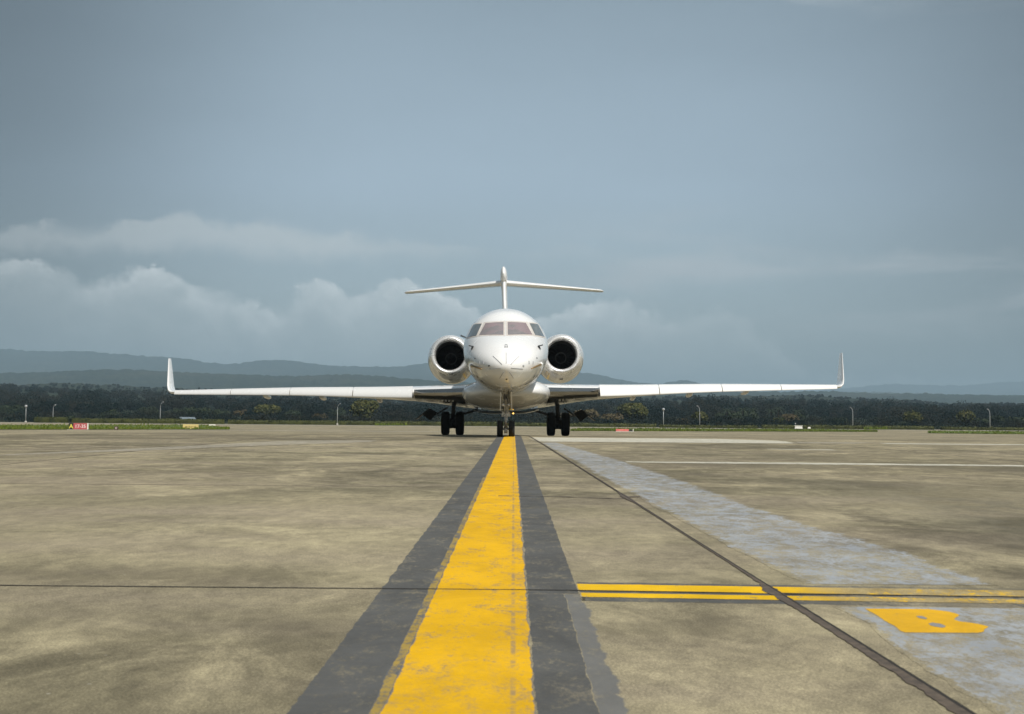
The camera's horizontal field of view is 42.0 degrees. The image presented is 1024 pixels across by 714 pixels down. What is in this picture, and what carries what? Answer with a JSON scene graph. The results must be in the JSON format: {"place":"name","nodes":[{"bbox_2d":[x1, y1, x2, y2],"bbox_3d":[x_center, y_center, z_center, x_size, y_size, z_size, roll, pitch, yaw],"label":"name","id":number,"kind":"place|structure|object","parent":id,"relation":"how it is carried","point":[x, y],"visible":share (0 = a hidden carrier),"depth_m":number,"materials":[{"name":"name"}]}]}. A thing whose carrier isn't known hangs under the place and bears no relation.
{"place":"outdoors","nodes":[
{"label":"outdoors","id":0,"kind":"place"},
{"bbox_2d":[0,423,229,428],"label":"grass verge","id":1,"kind":"object","parent":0,"point":[93,426],"depth_m":116.64,"materials":[{"name":"green plant"}]},
{"bbox_2d":[183,424,198,428],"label":"direction sign","id":2,"kind":"object","parent":1,"relation":"on","point":[190,426],"visible":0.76,"depth_m":114.06,"materials":[{"name":"yellow"}]},
{"bbox_2d":[0,422,1009,430],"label":"runway shoulder","id":3,"kind":"object","parent":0,"point":[508,426],"depth_m":230.64},
{"bbox_2d":[0,422,1023,713],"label":"apron","id":4,"kind":"object","parent":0,"point":[290,558],"visible":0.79,"depth_m":6.52,"materials":[{"name":"concrete"}]},
{"bbox_2d":[34,416,67,422],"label":"hedge","id":5,"kind":"object","parent":4,"relation":"on","point":[37,419],"visible":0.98,"depth_m":240.24,"materials":[{"name":"green plant"}]},
{"bbox_2d":[67,416,73,422],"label":"shrub","id":6,"kind":"object","parent":4,"relation":"on","point":[70,419],"visible":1,"depth_m":242.23,"materials":[{"name":"green plant"}]},
{"bbox_2d":[67,423,88,429],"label":"taxiway sign","id":7,"kind":"object","parent":4,"relation":"on","point":[72,426],"visible":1,"depth_m":94.16,"materials":[{"name":"red metal"}]},
{"bbox_2d":[72,417,224,423],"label":"hedge","id":8,"kind":"object","parent":4,"relation":"on","point":[151,421],"visible":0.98,"depth_m":241.23,"materials":[{"name":"green plant"}]},
{"bbox_2d":[3,434,308,464],"bbox_3d":[-6.365,1.977,30.438,0.046,0.176,59.004,0,-3,-1],"label":"slab joint","id":9,"kind":"object","parent":4,"relation":"on","point":[131,451],"visible":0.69,"depth_m":21.39,"materials":[{"name":"grey concrete"}]},
{"bbox_2d":[5,440,376,454],"bbox_3d":[-5.295,1.749,26.191,2.255,0.062,14.216,0,-3,11],"label":"pale screed band","id":10,"kind":"object","parent":4,"relation":"on","point":[253,444],"visible":0.99,"depth_m":26.50,"materials":[{"name":"grey concrete"}]},
{"bbox_2d":[15,483,407,486],"bbox_3d":[-7.309,1.121,12.058,13.400,0.001,0.038,0,-3,0],"label":"slab joint","id":11,"kind":"object","parent":4,"relation":"on","point":[159,484],"visible":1,"depth_m":12.06,"materials":[{"name":"grey concrete"}]},
{"bbox_2d":[21,456,527,460],"bbox_3d":[-9.612,1.408,19.151,20.800,0.001,0.040,0,-3,0],"label":"slab joint","id":12,"kind":"object","parent":4,"relation":"on","point":[278,458],"visible":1,"depth_m":19.15,"materials":[{"name":"grey concrete"}]},
{"bbox_2d":[133,429,422,431],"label":"pale pavement edge","id":13,"kind":"object","parent":4,"relation":"on","point":[277,430],"depth_m":105.55,"materials":[{"name":"grey concrete"}]},
{"bbox_2d":[228,419,496,425],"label":"hedge","id":14,"kind":"object","parent":4,"relation":"on","point":[357,422],"visible":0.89,"depth_m":243.23,"materials":[{"name":"green plant"}]},
{"bbox_2d":[23,585,750,592],"bbox_3d":[-5.557,0.830,5.014,12.900,0.001,0.059,0,-3,0],"label":"slab joint","id":15,"kind":"object","parent":4,"relation":"on","point":[386,588],"visible":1,"depth_m":5.02,"materials":[{"name":"black"}]},
{"bbox_2d":[375,422,406,424],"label":"grass verge","id":16,"kind":"object","parent":4,"relation":"on","point":[377,423],"depth_m":237.96,"materials":[{"name":"green plant"}]},
{"bbox_2d":[286,435,504,713],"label":"dark line border","id":17,"kind":"object","parent":4,"relation":"on","point":[348,677],"visible":0.9,"depth_m":4.13,"materials":[{"name":"grey paint"}]},
{"bbox_2d":[368,477,484,713],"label":"yellow overspray","id":18,"kind":"object","parent":4,"relation":"on","point":[389,679],"visible":1,"depth_m":4.04,"materials":[{"name":"yellow paint"}]},
{"bbox_2d":[379,435,535,713],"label":"yellow centreline","id":19,"kind":"object","parent":4,"relation":"on","point":[469,652],"visible":0.92,"depth_m":4.13,"materials":[{"name":"paint"}]},
{"bbox_2d":[167,266,843,436],"bbox_3d":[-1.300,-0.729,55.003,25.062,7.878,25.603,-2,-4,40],"label":"business jet","id":20,"kind":"object","parent":4,"relation":"on","point":[505,357],"visible":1,"depth_m":49.47,"materials":[{"name":"white paint"}]},
{"bbox_2d":[515,435,578,593],"bbox_3d":[0.191,2.539,39.899,0.209,0.286,70.050,0,-3,0],"label":"dark line border","id":21,"kind":"object","parent":4,"relation":"on","point":[546,564],"visible":0.91,"depth_m":6.89,"materials":[{"name":"grey paint"}]},
{"bbox_2d":[527,594,599,713],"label":"dark line border","id":22,"kind":"object","parent":4,"relation":"on","point":[562,683],"visible":1,"depth_m":3.57,"materials":[{"name":"grey paint"}]},
{"bbox_2d":[498,495,639,498],"bbox_3d":[0.465,1.121,10.686,1.152,0.002,0.361,0,-3,0],"label":"hairline crack","id":23,"kind":"object","parent":4,"relation":"on","point":[587,497],"visible":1,"depth_m":10.73,"materials":[{"name":"grey concrete"}]},
{"bbox_2d":[503,422,655,426],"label":"hedge","id":24,"kind":"object","parent":4,"relation":"on","point":[579,424],"visible":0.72,"depth_m":246.22,"materials":[{"name":"green plant"}]},
{"bbox_2d":[564,594,631,713],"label":"faded line border","id":25,"kind":"object","parent":4,"relation":"on","point":[605,679],"visible":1,"depth_m":3.56,"materials":[{"name":"grey paint"}]},
{"bbox_2d":[615,429,633,431],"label":"runway sign","id":26,"kind":"object","parent":4,"relation":"on","point":[622,430],"visible":1,"depth_m":130.12,"materials":[{"name":"red"}]},
{"bbox_2d":[526,437,800,443],"bbox_3d":[4.014,2.273,36.434,7.180,0.021,6.600,0,-3,0],"label":"pale repair patch","id":27,"kind":"object","parent":4,"relation":"on","point":[555,439],"visible":0.99,"depth_m":35.90,"materials":[{"name":"grey concrete"}]},
{"bbox_2d":[659,424,757,427],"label":"hedge","id":28,"kind":"object","parent":4,"relation":"on","point":[705,426],"visible":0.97,"depth_m":239.23,"materials":[{"name":"green plant"}]},
{"bbox_2d":[525,435,970,713],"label":"slab joint","id":29,"kind":"object","parent":4,"relation":"on","point":[948,704],"visible":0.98,"depth_m":3.86,"materials":[{"name":"black rubber"}]},
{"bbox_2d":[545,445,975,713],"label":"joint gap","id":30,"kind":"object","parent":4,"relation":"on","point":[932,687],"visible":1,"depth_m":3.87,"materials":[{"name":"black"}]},
{"bbox_2d":[541,442,997,584],"bbox_3d":[1.212,1.473,18.604,0.850,0.127,26.712,1,-3,-1],"label":"blue grey stripe","id":31,"kind":"object","parent":4,"relation":"on","point":[804,553],"visible":0.98,"depth_m":7.24,"materials":[{"name":"paint"}]},
{"bbox_2d":[575,582,1023,607],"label":"transverse dark border","id":32,"kind":"object","parent":4,"relation":"on","point":[696,600],"visible":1,"depth_m":4.83,"materials":[{"name":"grey paint"}]},
{"bbox_2d":[576,584,1023,596],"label":"yellow transverse stripe","id":33,"kind":"object","parent":32,"relation":"on","point":[823,590],"visible":1,"depth_m":5.07,"materials":[{"name":"paint"}]},
{"bbox_2d":[579,592,1023,603],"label":"yellow transverse stripe","id":34,"kind":"object","parent":32,"relation":"on","point":[834,598],"visible":1,"depth_m":4.85,"materials":[{"name":"paint"}]},
{"bbox_2d":[794,423,810,428],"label":"equipment box","id":35,"kind":"object","parent":4,"relation":"on","point":[797,426],"visible":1,"depth_m":235.45,"materials":[{"name":"white"}]},
{"bbox_2d":[785,449,822,449],"bbox_3d":[5.880,1.871,26.968,1.498,0.004,0.567,-1,-3,20],"label":"pale joint edge","id":36,"kind":"object","parent":4,"relation":"on","point":[803,449],"visible":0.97,"depth_m":26.95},
{"bbox_2d":[625,461,1023,466],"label":"pale joint edge","id":37,"kind":"object","parent":4,"relation":"on","point":[832,463],"visible":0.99,"depth_m":18.82,"materials":[{"name":"grey concrete"}]},
{"bbox_2d":[794,442,872,443],"bbox_3d":[8.392,2.220,34.486,2.420,0.007,1.900,0,-3,0],"label":"pale repair patch","id":38,"kind":"object","parent":4,"relation":"on","point":[836,442],"visible":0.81,"depth_m":34.84,"materials":[{"name":"grey concrete"}]},
{"bbox_2d":[761,424,933,429],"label":"hedge","id":39,"kind":"object","parent":4,"relation":"on","point":[892,427],"visible":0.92,"depth_m":237.23,"materials":[{"name":"green plant"}]},
{"bbox_2d":[864,426,890,428],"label":"grass verge","id":40,"kind":"object","parent":4,"relation":"on","point":[883,427],"depth_m":230.96,"materials":[{"name":"green plant"}]},
{"bbox_2d":[784,593,1020,596],"bbox_3d":[4.992,0.904,4.768,8.012,0.002,0.045,0,-3,3],"label":"slab joint","id":41,"kind":"object","parent":4,"relation":"on","point":[887,594],"visible":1,"depth_m":4.95,"materials":[{"name":"black"}]},
{"bbox_2d":[835,607,1023,713],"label":"blue grey stripe","id":42,"kind":"object","parent":4,"relation":"on","point":[986,667],"visible":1,"depth_m":3.77,"materials":[{"name":"paint"}]},
{"bbox_2d":[867,609,988,632],"bbox_3d":[1.355,0.857,4.343,0.310,0.003,0.506,0,-3,0],"label":"yellow letter remnant","id":43,"kind":"object","parent":42,"relation":"on","point":[906,620],"visible":1,"depth_m":4.31,"materials":[{"name":"paint"}]},
{"bbox_2d":[928,622,945,627],"bbox_3d":[1.351,0.852,4.241,0.044,0.001,0.102,0,-3,0],"label":"bare spot","id":44,"kind":"object","parent":43,"relation":"on","point":[937,624],"visible":1,"depth_m":4.25,"materials":[{"name":"grey concrete"}]},
{"bbox_2d":[883,443,1023,444],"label":"pale joint edge","id":45,"kind":"object","parent":4,"relation":"on","point":[956,444],"visible":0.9,"depth_m":34.06,"materials":[{"name":"grey concrete"}]},
{"bbox_2d":[940,426,1023,430],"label":"hedge","id":46,"kind":"object","parent":4,"relation":"on","point":[983,428],"visible":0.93,"depth_m":237.23,"materials":[{"name":"green plant"}]},
{"bbox_2d":[0,349,1023,429],"bbox_3d":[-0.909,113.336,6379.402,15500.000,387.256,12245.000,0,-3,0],"label":"hills","id":47,"kind":"structure","parent":0,"point":[18,368],"depth_m":3292.28,"materials":[{"name":"green plant"}]},
{"bbox_2d":[0,404,26,414],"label":"broadleaf tree","id":48,"kind":"object","parent":47,"relation":"on","point":[12,408],"visible":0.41,"depth_m":378.95,"materials":[{"name":"green plant"}]},
{"bbox_2d":[100,409,121,417],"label":"broadleaf tree","id":49,"kind":"object","parent":47,"relation":"on","point":[107,412],"visible":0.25,"depth_m":328.13,"materials":[{"name":"green plant"}]},
{"bbox_2d":[187,406,210,417],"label":"broadleaf tree","id":50,"kind":"object","parent":47,"relation":"on","point":[192,409],"visible":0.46,"depth_m":358.47,"materials":[{"name":"green plant"}]},
{"bbox_2d":[234,410,247,416],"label":"broadleaf tree","id":51,"kind":"object","parent":47,"relation":"on","point":[239,412],"visible":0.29,"depth_m":398.00,"materials":[{"name":"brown plant"}]},
{"bbox_2d":[252,404,280,416],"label":"broadleaf tree","id":52,"kind":"object","parent":47,"relation":"on","point":[258,408],"visible":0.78,"depth_m":377.43,"materials":[{"name":"green plant"}]},
{"bbox_2d":[285,410,301,417],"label":"broadleaf tree","id":53,"kind":"object","parent":47,"relation":"on","point":[294,412],"visible":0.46,"depth_m":368.33,"materials":[{"name":"green plant"}]},
{"bbox_2d":[328,407,346,417],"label":"broadleaf tree","id":54,"kind":"object","parent":47,"relation":"on","point":[341,411],"visible":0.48,"depth_m":417.45,"materials":[{"name":"green plant"}]},
{"bbox_2d":[349,399,378,419],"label":"broadleaf tree","id":55,"kind":"object","parent":47,"relation":"on","point":[360,407],"visible":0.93,"depth_m":328.60,"materials":[{"name":"green plant"}]},
{"bbox_2d":[0,382,1023,428],"bbox_3d":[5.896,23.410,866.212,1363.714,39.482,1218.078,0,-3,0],"label":"woodland","id":56,"kind":"object","parent":47,"relation":"on","point":[96,401],"visible":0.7,"depth_m":471.39,"materials":[{"name":"green plant"}]},
{"bbox_2d":[571,409,599,422],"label":"broadleaf tree","id":57,"kind":"object","parent":47,"relation":"on","point":[593,413],"visible":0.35,"depth_m":327.96,"materials":[{"name":"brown plant"}]},
{"bbox_2d":[601,413,623,422],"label":"broadleaf tree","id":58,"kind":"object","parent":47,"relation":"on","point":[615,416],"visible":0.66,"depth_m":317.77,"materials":[{"name":"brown plant"}]},
{"bbox_2d":[617,402,648,419],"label":"broadleaf tree","id":59,"kind":"object","parent":47,"relation":"on","point":[635,410],"visible":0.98,"depth_m":327.40,"materials":[{"name":"green plant"}]},
{"bbox_2d":[691,411,707,420],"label":"broadleaf tree","id":60,"kind":"object","parent":47,"relation":"on","point":[703,416],"visible":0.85,"depth_m":318.89,"materials":[{"name":"green plant"}]},
{"bbox_2d":[715,412,724,420],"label":"broadleaf tree","id":61,"kind":"object","parent":47,"relation":"on","point":[719,414],"visible":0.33,"depth_m":368.48,"materials":[{"name":"green plant"}]},
{"bbox_2d":[720,408,731,416],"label":"palm tree","id":62,"kind":"object","parent":47,"relation":"on","point":[727,411],"visible":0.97,"depth_m":359.52,"materials":[{"name":"plant"}]},
{"bbox_2d":[723,412,743,421],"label":"broadleaf tree","id":63,"kind":"object","parent":47,"relation":"on","point":[733,415],"visible":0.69,"depth_m":357.99,"materials":[{"name":"green plant"}]},
{"bbox_2d":[737,407,749,414],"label":"broadleaf tree","id":64,"kind":"object","parent":47,"relation":"on","point":[743,409],"visible":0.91,"depth_m":369.63,"materials":[{"name":"green plant"}]},
{"bbox_2d":[736,410,758,420],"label":"broadleaf tree","id":65,"kind":"object","parent":47,"relation":"on","point":[751,414],"visible":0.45,"depth_m":377.39,"materials":[{"name":"green plant"}]},
{"bbox_2d":[771,406,784,416],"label":"broadleaf tree","id":66,"kind":"object","parent":47,"relation":"on","point":[777,408],"visible":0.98,"depth_m":379.59,"materials":[{"name":"green plant"}]},
{"bbox_2d":[777,413,797,422],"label":"broadleaf tree","id":67,"kind":"object","parent":47,"relation":"on","point":[788,416],"visible":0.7,"depth_m":327.75,"materials":[{"name":"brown plant"}]},
{"bbox_2d":[794,413,805,420],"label":"broadleaf tree","id":68,"kind":"object","parent":47,"relation":"on","point":[802,415],"visible":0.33,"depth_m":348.64,"materials":[{"name":"green plant"}]},
{"bbox_2d":[831,417,848,424],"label":"broadleaf tree","id":69,"kind":"object","parent":47,"relation":"on","point":[840,420],"visible":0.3,"depth_m":328.58,"materials":[{"name":"green plant"}]},
{"bbox_2d":[897,421,909,425],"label":"broadleaf tree","id":70,"kind":"object","parent":47,"relation":"on","point":[902,422],"visible":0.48,"depth_m":313.80,"materials":[{"name":"green plant"}]},
{"bbox_2d":[902,410,922,423],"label":"broadleaf tree","id":71,"kind":"object","parent":47,"relation":"on","point":[912,416],"visible":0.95,"depth_m":328.22,"materials":[{"name":"green plant"}]},
{"bbox_2d":[956,410,974,424],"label":"broadleaf tree","id":72,"kind":"object","parent":47,"relation":"on","point":[970,414],"visible":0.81,"depth_m":328.54,"materials":[{"name":"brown plant"}]},
{"bbox_2d":[973,418,990,425],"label":"broadleaf tree","id":73,"kind":"object","parent":47,"relation":"on","point":[982,420],"visible":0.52,"depth_m":323.44,"materials":[{"name":"green plant"}]},
{"bbox_2d":[988,415,1004,425],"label":"broadleaf tree","id":74,"kind":"object","parent":47,"relation":"on","point":[999,417],"visible":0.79,"depth_m":338.62,"materials":[{"name":"green plant"}]},
{"bbox_2d":[0,0,1023,390],"label":"sky","id":75,"kind":"structure","parent":0,"point":[752,191],"materials":[{"name":"grey"}]},
{"bbox_2d":[570,427,877,431],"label":"grass verge","id":76,"kind":"object","parent":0,"point":[690,429],"depth_m":162.30,"materials":[{"name":"green plant"}]},
{"bbox_2d":[928,430,1023,433],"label":"grass verge","id":77,"kind":"object","parent":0,"point":[988,432],"depth_m":157.75,"materials":[{"name":"green plant"}]}
]}

